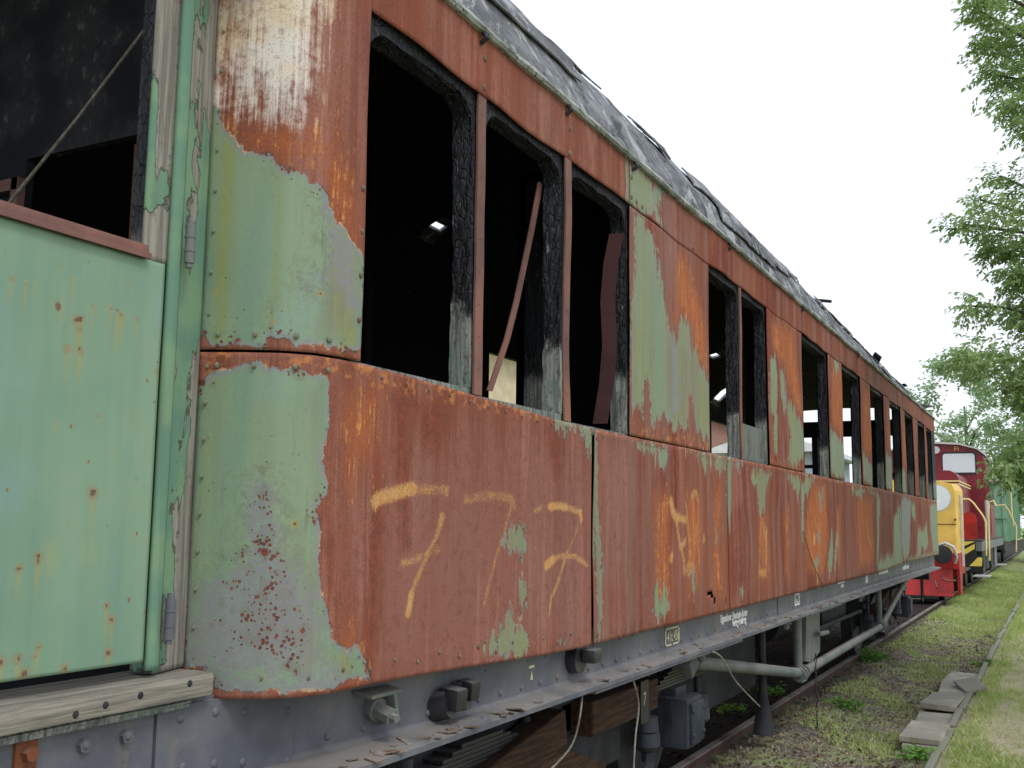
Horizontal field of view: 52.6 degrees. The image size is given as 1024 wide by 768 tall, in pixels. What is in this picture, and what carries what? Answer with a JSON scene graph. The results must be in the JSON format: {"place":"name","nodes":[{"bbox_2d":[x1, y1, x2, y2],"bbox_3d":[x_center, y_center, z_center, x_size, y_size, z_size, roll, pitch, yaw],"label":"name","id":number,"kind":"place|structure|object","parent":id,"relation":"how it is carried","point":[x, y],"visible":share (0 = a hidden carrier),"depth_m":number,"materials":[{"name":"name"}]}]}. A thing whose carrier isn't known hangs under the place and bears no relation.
{"place":"outdoors","nodes":[
{"label":"outdoors","id":0,"kind":"place"},
{"bbox_2d":[431,0,1023,527],"label":"sky","id":1,"kind":"structure","parent":0,"point":[834,131],"materials":[{"name":"white"}]},
{"bbox_2d":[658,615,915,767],"bbox_3d":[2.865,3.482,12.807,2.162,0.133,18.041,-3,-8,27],"label":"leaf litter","id":2,"kind":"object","parent":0,"point":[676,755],"visible":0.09,"depth_m":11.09,"materials":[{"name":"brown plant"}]},
{"bbox_2d":[657,528,1023,767],"bbox_3d":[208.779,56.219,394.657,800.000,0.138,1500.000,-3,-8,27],"label":"ground","id":3,"kind":"structure","parent":0,"point":[1016,563],"depth_m":10.20,"materials":[{"name":"plant"}]},
{"bbox_2d":[489,354,515,403],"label":"rendered shed","id":4,"kind":"structure","parent":3,"relation":"on","point":[504,389],"depth_m":22.46,"materials":[{"name":"beige concrete"}]},
{"bbox_2d":[711,421,726,447],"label":"brick building","id":5,"kind":"structure","parent":3,"relation":"on","point":[719,433],"depth_m":45.25,"materials":[{"name":"red brick"}]},
{"bbox_2d":[710,702,753,713],"bbox_3d":[2.076,3.071,9.758,0.480,0.130,0.343,2,-8,-8],"label":"weed","id":6,"kind":"object","parent":3,"relation":"on","point":[742,707],"visible":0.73,"depth_m":9.75,"materials":[{"name":"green plant"}]},
{"bbox_2d":[747,681,787,696],"bbox_3d":[2.691,3.194,10.743,0.410,0.212,0.647,1,-8,-6],"label":"weed","id":7,"kind":"object","parent":3,"relation":"on","point":[778,688],"visible":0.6,"depth_m":10.71,"materials":[{"name":"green plant"}]},
{"bbox_2d":[712,442,851,481],"bbox_3d":[9.723,4.300,35.860,3.500,4.800,7.600,-3,-8,27],"label":"boarded hut","id":8,"kind":"object","parent":3,"relation":"on","point":[721,449],"visible":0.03,"depth_m":33.39,"materials":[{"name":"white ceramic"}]},
{"bbox_2d":[671,553,1016,767],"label":"rail","id":9,"kind":"object","parent":3,"relation":"on","point":[706,753],"visible":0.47,"depth_m":10.09,"materials":[{"name":"brown metal"}]},
{"bbox_2d":[0,0,940,767],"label":"passenger coach","id":10,"kind":"object","parent":9,"relation":"on","point":[286,480],"visible":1,"depth_m":3.38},
{"bbox_2d":[0,0,181,682],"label":"entrance door","id":11,"kind":"structure","parent":10,"relation":"in","point":[81,306],"depth_m":2.37,"materials":[{"name":"green paint"}]},
{"bbox_2d":[331,12,477,394],"bbox_3d":[-0.336,-0.559,3.354,0.105,1.149,0.719,-3,-8,27],"label":"window frame","id":12,"kind":"structure","parent":10,"relation":"in","point":[387,40],"depth_m":3.59,"materials":[{"name":"black wood"}]},
{"bbox_2d":[472,99,563,420],"bbox_3d":[0.001,-0.461,3.991,0.105,1.168,0.734,-3,-8,27],"label":"window frame","id":13,"kind":"structure","parent":10,"relation":"in","point":[551,163],"depth_m":4.25,"materials":[{"name":"black wood"}]},
{"bbox_2d":[561,162,628,437],"bbox_3d":[0.343,-0.360,4.637,0.105,1.192,0.729,-3,-8,27],"label":"window frame","id":14,"kind":"structure","parent":10,"relation":"in","point":[616,208],"depth_m":4.88,"materials":[{"name":"black wood"}]},
{"bbox_2d":[700,265,739,458],"bbox_3d":[1.242,-0.125,6.335,0.105,1.194,0.737,-3,-8,27],"label":"window frame","id":15,"kind":"structure","parent":10,"relation":"in","point":[717,278],"depth_m":6.60,"materials":[{"name":"black wood"}]},
{"bbox_2d":[737,286,767,464],"bbox_3d":[1.574,-0.038,6.964,0.105,1.194,0.724,-3,-8,27],"label":"window frame","id":16,"kind":"structure","parent":10,"relation":"in","point":[757,309],"depth_m":7.23,"materials":[{"name":"black wood"}]},
{"bbox_2d":[798,331,829,477],"bbox_3d":[2.494,0.202,8.704,0.105,1.194,1.139,-3,-8,27],"label":"window frame","id":17,"kind":"structure","parent":10,"relation":"in","point":[806,343],"depth_m":9.14,"materials":[{"name":"black wood"}]},
{"bbox_2d":[840,363,861,484],"bbox_3d":[3.290,0.409,10.209,0.105,1.194,1.089,-3,-8,27],"label":"window frame","id":18,"kind":"structure","parent":10,"relation":"in","point":[847,373],"depth_m":10.63,"materials":[{"name":"black wood"}]},
{"bbox_2d":[868,386,884,489],"bbox_3d":[4.048,0.607,11.644,0.105,1.194,1.039,-3,-8,27],"label":"window frame","id":19,"kind":"structure","parent":10,"relation":"in","point":[875,393],"depth_m":12.05,"materials":[{"name":"black wood"}]},
{"bbox_2d":[888,401,901,493],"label":"window frame","id":20,"kind":"structure","parent":10,"relation":"in","point":[895,409],"depth_m":13.33,"materials":[{"name":"black wood"}]},
{"bbox_2d":[904,410,913,495],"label":"window frame","id":21,"kind":"structure","parent":10,"relation":"in","point":[908,419],"depth_m":14.49,"materials":[{"name":"black wood"}]},
{"bbox_2d":[916,421,925,498],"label":"window frame","id":22,"kind":"structure","parent":10,"relation":"in","point":[920,426],"depth_m":15.72,"materials":[{"name":"black wood"}]},
{"bbox_2d":[923,425,932,499],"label":"window frame","id":23,"kind":"structure","parent":10,"relation":"in","point":[930,490],"depth_m":16.58,"materials":[{"name":"black wood"}]},
{"bbox_2d":[892,480,965,599],"bbox_3d":[9.224,3.632,24.283,2.526,2.747,2.497,-3,-8,27],"label":"rail tractor","id":24,"kind":"object","parent":9,"relation":"on","point":[949,559],"visible":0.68,"depth_m":23.18,"materials":[{"name":"yellow paint"}]},
{"bbox_2d":[891,441,1016,590],"bbox_3d":[12.928,3.817,30.722,3.486,4.147,11.560,-3,-8,27],"label":"diesel locomotive","id":25,"kind":"object","parent":9,"relation":"on","point":[955,463],"visible":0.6,"depth_m":29.80,"materials":[{"name":"red paint"}]},
{"bbox_2d":[963,492,965,512],"bbox_3d":[12.057,3.389,27.572,0.011,1.000,0.500,-3,-8,27],"label":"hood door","id":26,"kind":"structure","parent":25,"relation":"in","point":[963,492],"depth_m":27.51,"materials":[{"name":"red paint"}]},
{"bbox_2d":[965,493,966,511],"bbox_3d":[12.358,3.468,28.143,0.011,1.000,0.500,-3,-8,27],"label":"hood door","id":27,"kind":"structure","parent":25,"relation":"in","point":[965,493],"depth_m":28.10,"materials":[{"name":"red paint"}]},
{"bbox_2d":[993,479,1020,561],"bbox_3d":[20.406,6.028,45.386,3.020,3.767,14.350,-3,-8,27],"label":"goods wagon","id":28,"kind":"object","parent":9,"relation":"on","point":[1005,529],"visible":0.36,"depth_m":39.27,"materials":[{"name":"green paint"}]},
{"bbox_2d":[708,611,1005,767],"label":"dead leaves","id":29,"kind":"object","parent":3,"relation":"on","point":[805,748],"visible":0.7,"depth_m":9.73,"materials":[{"name":"brown plant"}]},
{"bbox_2d":[859,645,897,664],"bbox_3d":[4.771,3.551,13.534,0.780,0.268,0.610,4,-8,-22],"label":"weed","id":30,"kind":"object","parent":3,"relation":"on","point":[871,657],"visible":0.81,"depth_m":13.43,"materials":[{"name":"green plant"}]},
{"bbox_2d":[798,568,1023,767],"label":"grass","id":31,"kind":"structure","parent":3,"relation":"on","point":[1009,579],"depth_m":12.75,"materials":[{"name":"green plant"}]},
{"bbox_2d":[902,742,937,751],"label":"concrete slab","id":32,"kind":"structure","parent":3,"relation":"on","point":[917,745],"depth_m":8.29,"materials":[{"name":"grey concrete"}]},
{"bbox_2d":[899,720,949,745],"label":"concrete slab","id":33,"kind":"structure","parent":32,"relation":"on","point":[925,733],"depth_m":8.51,"materials":[{"name":"grey concrete"}]},
{"bbox_2d":[916,711,952,723],"bbox_3d":[3.816,3.061,9.355,0.300,0.067,0.701,-3,-8,25],"label":"concrete slab","id":34,"kind":"object","parent":3,"relation":"on","point":[944,718],"depth_m":9.46,"materials":[{"name":"grey concrete"}]},
{"bbox_2d":[920,692,964,711],"bbox_3d":[4.271,3.143,10.242,0.311,0.092,0.951,-4,-9,29],"label":"concrete slab","id":35,"kind":"object","parent":3,"relation":"on","point":[948,702],"depth_m":10.02,"materials":[{"name":"grey concrete"}]},
{"bbox_2d":[939,679,965,694],"bbox_3d":[4.790,3.300,11.199,0.291,0.070,0.901,-3,-8,25],"label":"concrete slab","id":36,"kind":"object","parent":3,"relation":"on","point":[949,686],"depth_m":11.09,"materials":[{"name":"grey concrete"}]},
{"bbox_2d":[953,677,986,692],"bbox_3d":[4.887,3.216,11.046,0.219,0.118,0.424,0,-8,6],"label":"concrete slab","id":37,"kind":"object","parent":36,"relation":"on","point":[973,684],"depth_m":11.01,"materials":[{"name":"grey concrete"}]},
{"bbox_2d":[944,671,977,679],"bbox_3d":[5.245,3.437,12.080,0.301,0.051,0.750,-4,-9,30],"label":"concrete slab","id":38,"kind":"object","parent":3,"relation":"on","point":[952,675],"depth_m":12.13,"materials":[{"name":"grey concrete"}]},
{"bbox_2d":[906,346,1022,508],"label":"broadleaf tree","id":39,"kind":"object","parent":3,"relation":"on","point":[981,395],"visible":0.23,"depth_m":60.15,"materials":[{"name":"green plant"}]},
{"bbox_2d":[924,590,1023,767],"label":"kerb","id":40,"kind":"structure","parent":3,"relation":"on","point":[934,759],"depth_m":9.99,"materials":[{"name":"concrete"}]},
{"bbox_2d":[926,0,1023,504],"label":"leafy tree","id":41,"kind":"object","parent":3,"relation":"on","point":[1007,473],"visible":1,"depth_m":10.41,"materials":[{"name":"green plant"}]},
{"bbox_2d":[967,658,994,665],"bbox_3d":[6.079,3.601,13.385,0.347,0.151,0.419,-3,-8,27],"label":"weed","id":42,"kind":"object","parent":3,"relation":"on","point":[979,663],"visible":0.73,"depth_m":13.31,"materials":[{"name":"green plant"}]},
{"bbox_2d":[952,629,1023,765],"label":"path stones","id":43,"kind":"object","parent":3,"relation":"on","point":[1001,715],"visible":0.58,"depth_m":9.02,"materials":[{"name":"plant"}]},
{"bbox_2d":[968,395,1023,558],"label":"broadleaf tree","id":44,"kind":"object","parent":3,"relation":"on","point":[988,424],"visible":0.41,"depth_m":53.01,"materials":[{"name":"green plant"}]},
{"bbox_2d":[822,696,866,713],"bbox_3d":[3.261,3.127,10.082,0.411,0.159,0.517,2,-8,-9],"label":"weed","id":45,"kind":"object","parent":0,"point":[841,702],"visible":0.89,"depth_m":10.08,"materials":[{"name":"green plant"}]},
{"bbox_2d":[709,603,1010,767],"bbox_3d":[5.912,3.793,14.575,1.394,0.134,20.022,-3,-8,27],"label":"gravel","id":46,"kind":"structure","parent":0,"point":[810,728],"depth_m":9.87,"materials":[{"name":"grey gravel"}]},
{"bbox_2d":[894,741,937,763],"bbox_3d":[3.123,2.834,7.963,0.298,0.182,0.478,-3,-8,27],"label":"weed","id":47,"kind":"object","parent":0,"point":[920,753],"visible":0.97,"depth_m":7.94,"materials":[{"name":"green plant"}]}
]}

